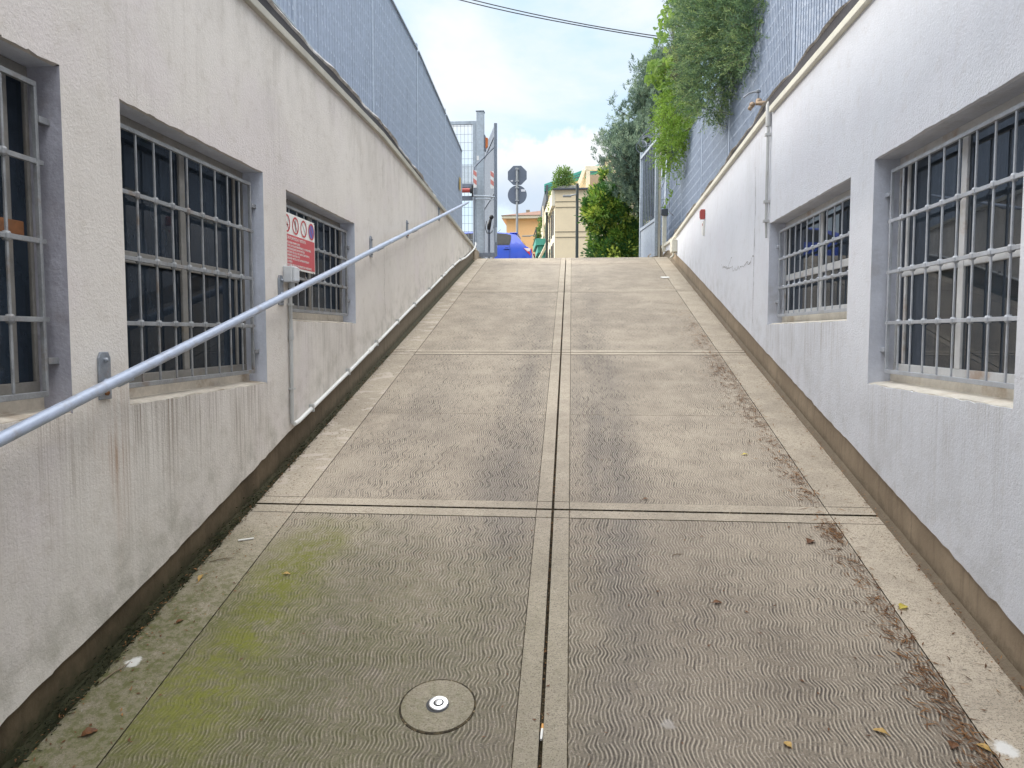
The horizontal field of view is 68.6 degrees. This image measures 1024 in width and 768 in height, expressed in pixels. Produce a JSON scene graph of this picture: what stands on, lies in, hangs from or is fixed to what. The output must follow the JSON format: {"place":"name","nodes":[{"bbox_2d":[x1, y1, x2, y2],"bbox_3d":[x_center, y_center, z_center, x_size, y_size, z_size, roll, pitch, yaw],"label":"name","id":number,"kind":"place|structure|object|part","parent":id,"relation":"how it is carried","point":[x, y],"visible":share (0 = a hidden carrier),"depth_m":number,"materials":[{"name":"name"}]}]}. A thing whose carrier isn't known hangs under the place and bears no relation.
{"place":"outdoors","nodes":[
{"label":"outdoors","id":0,"kind":"place"},
{"bbox_2d":[18,257,1023,767],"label":"ramp","id":1,"kind":"structure","parent":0,"point":[414,531],"depth_m":2.94,"materials":[{"name":"concrete"}]},
{"bbox_2d":[78,727,97,736],"bbox_3d":[-1.272,1.044,2.250,0.045,0.017,0.038,0,4,5],"label":"fallen leaf","id":2,"kind":"object","parent":1,"relation":"on","point":[88,730],"visible":1,"depth_m":2.25,"materials":[{"name":"brown plant"}]},
{"bbox_2d":[100,662,128,682],"bbox_3d":[-1.327,0.964,2.513,0.022,0.031,0.116,1,4,15],"label":"twig","id":3,"kind":"object","parent":1,"relation":"on","point":[114,672],"visible":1,"depth_m":2.51,"materials":[{"name":"brown wood"}]},
{"bbox_2d":[0,0,476,767],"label":"basement wall","id":4,"kind":"structure","parent":1,"relation":"on","point":[166,166],"depth_m":2.93,"materials":[{"name":"white paint"}]},
{"bbox_2d":[0,55,70,423],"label":"window","id":5,"kind":"structure","parent":4,"relation":"in","point":[21,397],"depth_m":2.27,"materials":[{"name":"paint"}]},
{"bbox_2d":[120,114,266,404],"bbox_3d":[-1.394,-0.492,3.237,0.162,1.076,1.194,0,4,5],"label":"window","id":6,"kind":"structure","parent":4,"relation":"in","point":[185,277],"depth_m":3.20,"materials":[{"name":"paint"}]},
{"bbox_2d":[0,352,391,767],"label":"moss","id":7,"kind":"object","parent":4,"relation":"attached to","point":[149,619],"visible":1,"depth_m":2.71,"materials":[{"name":"green plant"}]},
{"bbox_2d":[0,201,468,446],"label":"handrail","id":8,"kind":"object","parent":4,"relation":"attached to","point":[104,386],"visible":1,"depth_m":2.60,"materials":[{"name":"grey metal"}]},
{"bbox_2d":[287,288,295,424],"bbox_3d":[-1.216,-0.153,4.141,0.040,0.758,0.044,0,4,5],"label":"conduit","id":9,"kind":"object","parent":4,"relation":"attached to","point":[291,339],"visible":0.87,"depth_m":4.14,"materials":[{"name":"grey plastic"}]},
{"bbox_2d":[283,266,299,287],"bbox_3d":[-1.203,-0.582,4.093,0.064,0.119,0.087,0,4,5],"label":"junction box","id":10,"kind":"object","parent":4,"relation":"attached to","point":[291,278],"visible":0.98,"depth_m":4.05,"materials":[{"name":"grey plastic"}]},
{"bbox_2d":[286,212,314,276],"bbox_3d":[-1.248,-0.814,4.374,0.023,0.399,0.520,0,4,5],"label":"notice board","id":11,"kind":"object","parent":4,"relation":"attached to","point":[300,245],"visible":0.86,"depth_m":4.39,"materials":[{"name":"red plastic"}]},
{"bbox_2d":[286,199,352,323],"bbox_3d":[-1.262,-0.744,4.752,0.163,0.723,1.270,0,4,5],"label":"window","id":12,"kind":"structure","parent":4,"relation":"in","point":[320,302],"depth_m":4.97,"materials":[{"name":"paint"}]},
{"bbox_2d":[272,0,461,228],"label":"louvred fence","id":13,"kind":"object","parent":4,"relation":"on","point":[368,51],"visible":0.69,"depth_m":7.19,"materials":[{"name":"grey metal"}]},
{"bbox_2d":[293,242,476,425],"bbox_3d":[-0.892,-0.975,7.875,0.045,1.921,7.545,0,4,5],"label":"conduit","id":14,"kind":"object","parent":4,"relation":"attached to","point":[332,387],"visible":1,"depth_m":5.68,"materials":[{"name":"white plastic"}]},
{"bbox_2d":[473,250,480,260],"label":"kerb block","id":15,"kind":"structure","parent":4,"relation":"attached to","point":[475,254],"depth_m":11.73,"materials":[{"name":"brown concrete"}]},
{"bbox_2d":[399,679,475,734],"bbox_3d":[-0.231,1.005,2.337,0.240,0.068,0.236,0,4,5],"label":"manhole cover","id":16,"kind":"object","parent":1,"relation":"on","point":[436,706],"visible":1,"depth_m":2.32,"materials":[{"name":"concrete"}]},
{"bbox_2d":[50,404,897,767],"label":"leaf fragments","id":17,"kind":"object","parent":1,"relation":"on","point":[428,608],"visible":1,"depth_m":2.67,"materials":[{"name":"brown plant"}]},
{"bbox_2d":[476,110,484,258],"bbox_3d":[-0.514,-3.243,12.258,0.134,2.366,0.140,0,4,5],"label":"gate post","id":18,"kind":"object","parent":1,"relation":"on","point":[480,152],"visible":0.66,"depth_m":12.20,"materials":[{"name":"metal"}]},
{"bbox_2d":[450,121,476,247],"bbox_3d":[-1.204,-3.216,12.362,1.245,2.160,0.042,0,4,5],"label":"panel","id":19,"kind":"object","parent":18,"relation":"attached to","point":[471,123],"visible":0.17,"depth_m":12.29,"materials":[{"name":"metal"}]},
{"bbox_2d":[462,184,472,200],"bbox_3d":[-0.779,-3.114,12.146,0.330,0.265,0.130,0,4,5],"label":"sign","id":20,"kind":"object","parent":18,"relation":"attached to","point":[467,188],"visible":0.52,"depth_m":12.16,"materials":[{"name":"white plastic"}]},
{"bbox_2d":[484,135,487,151],"bbox_3d":[-0.422,-3.942,12.286,0.052,0.240,0.160,0,4,5],"label":"warning beacon","id":21,"kind":"object","parent":18,"relation":"attached to","point":[485,143],"visible":1,"depth_m":12.28,"materials":[{"name":"plastic"}]},
{"bbox_2d":[473,147,495,256],"bbox_3d":[-0.442,-2.910,12.018,0.354,1.733,0.054,0,4,5],"label":"gate guard","id":22,"kind":"object","parent":1,"relation":"on","point":[474,198],"visible":0.94,"depth_m":11.99,"materials":[{"name":"metal"}]},
{"bbox_2d":[485,215,493,257],"bbox_3d":[-0.367,-2.443,12.423,0.155,0.707,0.076,2,4,24],"label":"drop bolt post","id":23,"kind":"object","parent":1,"relation":"on","point":[491,217],"visible":0.94,"depth_m":12.42,"materials":[{"name":"metal"}]},
{"bbox_2d":[15,282,1023,767],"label":"debris","id":24,"kind":"object","parent":1,"relation":"on","point":[549,550],"visible":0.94,"depth_m":2.93,"materials":[{"name":"brown plant"}]},
{"bbox_2d":[540,723,543,740],"bbox_3d":[0.089,1.032,2.225,0.010,0.022,0.062,0,4,5],"label":"cigarette butt","id":25,"kind":"object","parent":1,"relation":"on","point":[541,732],"visible":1,"depth_m":2.22,"materials":[{"name":"paper"}]},
{"bbox_2d":[648,245,663,256],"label":"kerb block","id":26,"kind":"structure","parent":1,"relation":"on","point":[661,254],"depth_m":12.32,"materials":[{"name":"concrete"}]},
{"bbox_2d":[658,128,660,256],"bbox_3d":[2.406,-3.349,12.222,0.044,2.583,0.040,0,4,5],"label":"hinge post","id":27,"kind":"object","parent":1,"relation":"on","point":[659,211],"visible":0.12,"depth_m":12.25,"materials":[{"name":"metal"}]},
{"bbox_2d":[636,121,658,256],"bbox_3d":[2.344,-3.248,12.908,0.242,2.209,1.358,0,4,-1],"label":"gate leaf","id":28,"kind":"object","parent":27,"relation":"attached to","point":[648,238],"visible":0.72,"depth_m":12.89,"materials":[{"name":"metal"}]},
{"bbox_2d":[784,741,792,748],"bbox_3d":[0.790,1.033,2.149,0.022,0.011,0.027,0,4,5],"label":"fallen leaf","id":29,"kind":"object","parent":1,"relation":"on","point":[788,743],"visible":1,"depth_m":2.15,"materials":[{"name":"yellow plant"}]},
{"bbox_2d":[658,284,1008,767],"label":"needle litter","id":30,"kind":"object","parent":1,"relation":"on","point":[926,669],"visible":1,"depth_m":2.60,"materials":[{"name":"brown plant"}]},
{"bbox_2d":[978,743,993,753],"bbox_3d":[1.338,1.030,2.122,0.021,0.015,0.049,-3,5,-38],"label":"fallen leaf","id":31,"kind":"object","parent":30,"relation":"on","point":[985,746],"visible":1,"depth_m":2.12,"materials":[{"name":"yellow plant"}]},
{"bbox_2d":[661,0,1023,695],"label":"basement wall","id":32,"kind":"structure","parent":1,"relation":"on","point":[863,300],"depth_m":3.31,"materials":[{"name":"white paint"}]},
{"bbox_2d":[661,208,667,251],"bbox_3d":[2.414,-2.438,11.900,0.107,0.670,0.100,0,4,5],"label":"photocell post","id":33,"kind":"object","parent":32,"relation":"attached to","point":[664,213],"visible":1,"depth_m":11.87,"materials":[{"name":"grey metal"}]},
{"bbox_2d":[670,239,676,258],"bbox_3d":[2.268,-1.895,10.592,0.109,0.269,0.259,0,4,5],"label":"utility box","id":34,"kind":"object","parent":32,"relation":"attached to","point":[673,246],"visible":1,"depth_m":10.50,"materials":[{"name":"beige paint"}]},
{"bbox_2d":[699,209,704,219],"bbox_3d":[2.092,-1.865,8.247,0.056,0.105,0.065,0,4,5],"label":"alarm sounder","id":35,"kind":"object","parent":32,"relation":"attached to","point":[701,214],"visible":1,"depth_m":8.22,"materials":[{"name":"red plastic"}]},
{"bbox_2d":[702,221,704,235],"bbox_3d":[2.109,-1.711,8.269,0.024,0.155,0.090,0,4,5],"label":"wall tag","id":36,"kind":"object","parent":32,"relation":"attached to","point":[703,228],"depth_m":8.24,"materials":[{"name":"white ceramic"}]},
{"bbox_2d":[743,89,764,110],"bbox_3d":[1.861,-2.115,5.574,0.277,0.148,0.050,2,4,22],"label":"garden tap","id":37,"kind":"object","parent":32,"relation":"on","point":[759,101],"visible":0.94,"depth_m":5.58,"materials":[{"name":"metal"}]},
{"bbox_2d":[661,0,848,244],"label":"louvred fence","id":38,"kind":"object","parent":32,"relation":"on","point":[791,29],"visible":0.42,"depth_m":6.97,"materials":[{"name":"grey metal"}]},
{"bbox_2d":[661,188,672,213],"bbox_3d":[2.622,-3.064,12.636,0.195,0.506,0.240,-1,4,-10],"label":"fence sprig","id":39,"kind":"object","parent":38,"relation":"attached to","point":[668,200],"visible":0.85,"depth_m":12.60,"materials":[{"name":"green plant"}]},
{"bbox_2d":[763,101,770,237],"bbox_3d":[1.886,-1.579,5.469,0.111,1.019,0.044,-2,4,-22],"label":"drain pipe","id":40,"kind":"object","parent":32,"relation":"attached to","point":[766,201],"visible":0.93,"depth_m":5.45,"materials":[{"name":"grey plastic"}]},
{"bbox_2d":[768,189,850,324],"bbox_3d":[1.895,-0.744,4.670,0.173,0.745,1.630,0,4,5],"label":"window","id":41,"kind":"structure","parent":32,"relation":"in","point":[816,254],"depth_m":4.67,"materials":[{"name":"white paint"}]},
{"bbox_2d":[869,93,1023,408],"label":"window","id":42,"kind":"structure","parent":32,"relation":"in","point":[959,220],"depth_m":2.93,"materials":[{"name":"white paint"}]},
{"bbox_2d":[873,728,890,736],"bbox_3d":[1.079,1.014,2.188,0.021,0.014,0.048,-3,5,-35],"label":"fallen leaf","id":43,"kind":"object","parent":1,"relation":"on","point":[881,730],"visible":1,"depth_m":2.19,"materials":[{"name":"yellow plant"}]},
{"bbox_2d":[898,603,907,608],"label":"fallen leaf","id":44,"kind":"object","parent":1,"relation":"on","point":[901,605],"visible":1,"depth_m":2.77,"materials":[{"name":"yellow plant"}]},
{"bbox_2d":[947,740,958,749],"bbox_3d":[1.256,1.026,2.135,0.031,0.015,0.034,0,4,5],"label":"fallen leaf","id":45,"kind":"object","parent":1,"relation":"on","point":[952,744],"visible":1,"depth_m":2.13,"materials":[{"name":"brown plant"}]},
{"bbox_2d":[394,0,727,232],"label":"sky","id":46,"kind":"structure","parent":0,"point":[547,86],"materials":[{"name":"white"}]},
{"bbox_2d":[460,0,690,43],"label":"overhead cable","id":47,"kind":"object","parent":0,"point":[559,21],"visible":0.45,"depth_m":15.50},
{"label":"street","id":48,"kind":"structure","parent":0,"visible":0},
{"bbox_2d":[485,123,496,258],"bbox_3d":[-0.403,-3.258,13.275,0.079,2.159,2.042,0,4,-7],"label":"gate leaf","id":49,"kind":"object","parent":48,"relation":"on","point":[489,168],"visible":0.48,"depth_m":12.89,"materials":[{"name":"metal"}]},
{"bbox_2d":[464,229,534,257],"bbox_3d":[-1.338,-3.466,20.847,3.900,1.626,1.744,0,4,5],"label":"parked car","id":50,"kind":"object","parent":48,"relation":"on","point":[511,245],"visible":0.2,"depth_m":19.92,"materials":[{"name":"blue paint"}]},
{"bbox_3d":[-1.411,-3.864,20.088,1.240,0.355,0.149,0,4,5],"label":"side window","id":51,"kind":"part","parent":50,"relation":"part of","materials":[{"name":"grey glass"}]},
{"bbox_3d":[-0.390,-3.875,19.996,0.670,0.310,0.149,0,4,5],"label":"side window","id":52,"kind":"part","parent":50,"relation":"part of","materials":[{"name":"grey glass"}]},
{"bbox_2d":[508,166,526,231],"bbox_3d":[0.155,-4.705,22.816,0.580,3.827,0.107,0,4,5],"label":"sign post","id":53,"kind":"object","parent":48,"relation":"on","point":[517,177],"visible":0.98,"depth_m":22.76,"materials":[{"name":"grey metal"}]},
{"bbox_2d":[501,210,540,253],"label":"orange house","id":54,"kind":"structure","parent":48,"relation":"on","point":[528,222],"depth_m":69.36,"materials":[{"name":"paint"}]},
{"bbox_2d":[545,212,547,257],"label":"street lamp","id":55,"kind":"object","parent":48,"relation":"on","point":[546,248],"visible":0.41,"depth_m":48.39,"materials":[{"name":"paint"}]},
{"bbox_2d":[563,183,578,257],"bbox_3d":[3.107,-7.204,39.486,0.880,6.580,0.247,0,4,5],"label":"street lamp","id":56,"kind":"object","parent":48,"relation":"on","point":[577,220],"visible":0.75,"depth_m":39.30,"materials":[{"name":"metal"}]},
{"bbox_2d":[533,156,649,257],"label":"apartment building","id":57,"kind":"structure","parent":48,"relation":"on","point":[561,226],"depth_m":44.45,"materials":[{"name":"beige paint"}]},
{"bbox_2d":[533,216,541,257],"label":"wall ivy","id":58,"kind":"object","parent":57,"relation":"attached to","point":[537,234],"depth_m":55.27,"materials":[{"name":"green plant"}]},
{"bbox_2d":[547,186,555,214],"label":"trailing plant","id":59,"kind":"object","parent":57,"relation":"on","point":[550,191],"visible":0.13,"depth_m":45.52,"materials":[{"name":"green plant"}]},
{"bbox_2d":[552,242,553,257],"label":"window","id":60,"kind":"structure","parent":57,"relation":"in","point":[553,242],"depth_m":45.43,"materials":[{"name":"grey stone"}]},
{"bbox_2d":[552,211,553,235],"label":"window","id":61,"kind":"structure","parent":57,"relation":"in","point":[553,211],"depth_m":45.64,"materials":[{"name":"grey stone"}]},
{"bbox_2d":[551,164,575,189],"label":"roof shrub","id":62,"kind":"object","parent":57,"relation":"on","point":[563,175],"visible":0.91,"depth_m":44.67,"materials":[{"name":"green plant"}]},
{"bbox_2d":[557,185,575,187],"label":"roof planter","id":63,"kind":"object","parent":57,"relation":"on","point":[571,186],"visible":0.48,"depth_m":44.59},
{"bbox_2d":[573,164,649,257],"bbox_3d":[3.540,-5.223,25.388,2.967,4.792,2.621,0,4,5],"label":"laurel tree","id":64,"kind":"object","parent":48,"relation":"on","point":[612,228],"visible":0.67,"depth_m":24.82,"materials":[{"name":"green plant"}]},
{"bbox_2d":[590,40,705,219],"bbox_3d":[4.601,-6.850,23.559,4.339,8.216,4.504,0,4,5],"label":"pine tree","id":65,"kind":"object","parent":48,"relation":"on","point":[624,159],"visible":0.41,"depth_m":23.10,"materials":[{"name":"green plant"}]},
{"bbox_2d":[660,154,666,245],"bbox_3d":[2.632,-3.024,13.304,0.156,1.849,0.932,1,4,8],"label":"side fence","id":66,"kind":"object","parent":48,"relation":"on","point":[665,178],"visible":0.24,"depth_m":13.16,"materials":[{"name":"grey metal"}]},
{"label":"ground","id":67,"kind":"structure","parent":0,"visible":0},
{"bbox_2d":[644,0,697,109],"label":"climbing vine","id":68,"kind":"object","parent":67,"relation":"on","point":[658,67],"visible":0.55,"depth_m":10.43,"materials":[{"name":"green plant"}]},
{"bbox_2d":[645,72,704,189],"bbox_3d":[2.425,-3.305,11.057,0.961,2.518,2.023,0,4,5],"label":"feathery shrub","id":69,"kind":"object","parent":67,"relation":"on","point":[666,130],"visible":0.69,"depth_m":10.93,"materials":[{"name":"green plant"}]},
{"bbox_2d":[657,0,769,136],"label":"juniper bush","id":70,"kind":"object","parent":67,"relation":"on","point":[717,26],"visible":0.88,"depth_m":7.47,"materials":[{"name":"green plant"}]}
]}

